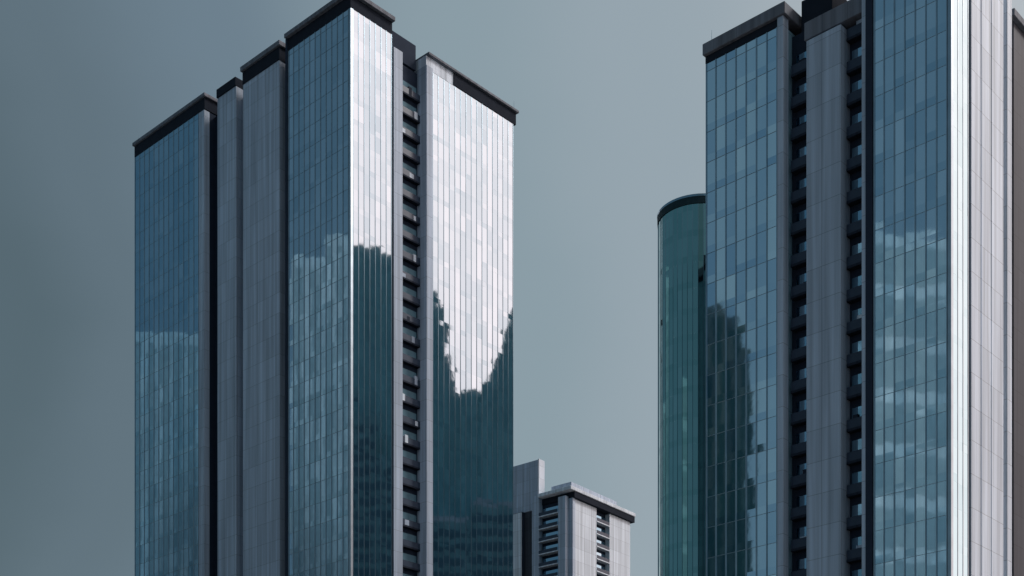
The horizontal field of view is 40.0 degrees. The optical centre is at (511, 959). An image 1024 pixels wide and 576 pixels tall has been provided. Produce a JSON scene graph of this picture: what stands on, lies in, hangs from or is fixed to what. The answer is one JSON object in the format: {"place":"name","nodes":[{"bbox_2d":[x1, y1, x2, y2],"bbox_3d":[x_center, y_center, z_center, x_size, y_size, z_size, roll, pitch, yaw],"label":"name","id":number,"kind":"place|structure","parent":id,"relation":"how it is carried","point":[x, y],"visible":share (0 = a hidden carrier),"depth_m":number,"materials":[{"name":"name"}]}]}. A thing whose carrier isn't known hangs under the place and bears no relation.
{"place":"outdoors","nodes":[
{"label":"outdoors","id":0,"kind":"place"},
{"bbox_2d":[132,0,518,575],"bbox_3d":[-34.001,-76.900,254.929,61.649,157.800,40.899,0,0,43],"label":"glass tower","id":1,"kind":"structure","parent":0,"point":[324,290],"depth_m":235.86,"materials":[{"name":"glass"}]},
{"bbox_2d":[0,0,1023,575],"label":"sky","id":2,"kind":"structure","parent":0,"point":[609,96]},
{"bbox_2d":[513,459,635,575],"bbox_3d":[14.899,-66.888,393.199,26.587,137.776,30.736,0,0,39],"label":"apartment block","id":3,"kind":"structure","parent":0,"point":[569,529],"depth_m":382.06,"materials":[{"name":"paint"}]},
{"bbox_2d":[657,193,705,575],"bbox_3d":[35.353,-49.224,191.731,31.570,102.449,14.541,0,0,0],"label":"rounded tower","id":4,"kind":"structure","parent":0,"point":[681,223],"depth_m":185.31,"materials":[{"name":"teal glass"}]},
{"label":"ground","id":5,"kind":"structure","parent":0,"visible":0},
{"bbox_2d":[703,0,1023,575],"bbox_3d":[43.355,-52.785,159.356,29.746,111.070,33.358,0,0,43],"label":"glass tower","id":6,"kind":"structure","parent":5,"relation":"on","point":[864,287],"depth_m":146.88,"materials":[{"name":"glass"}]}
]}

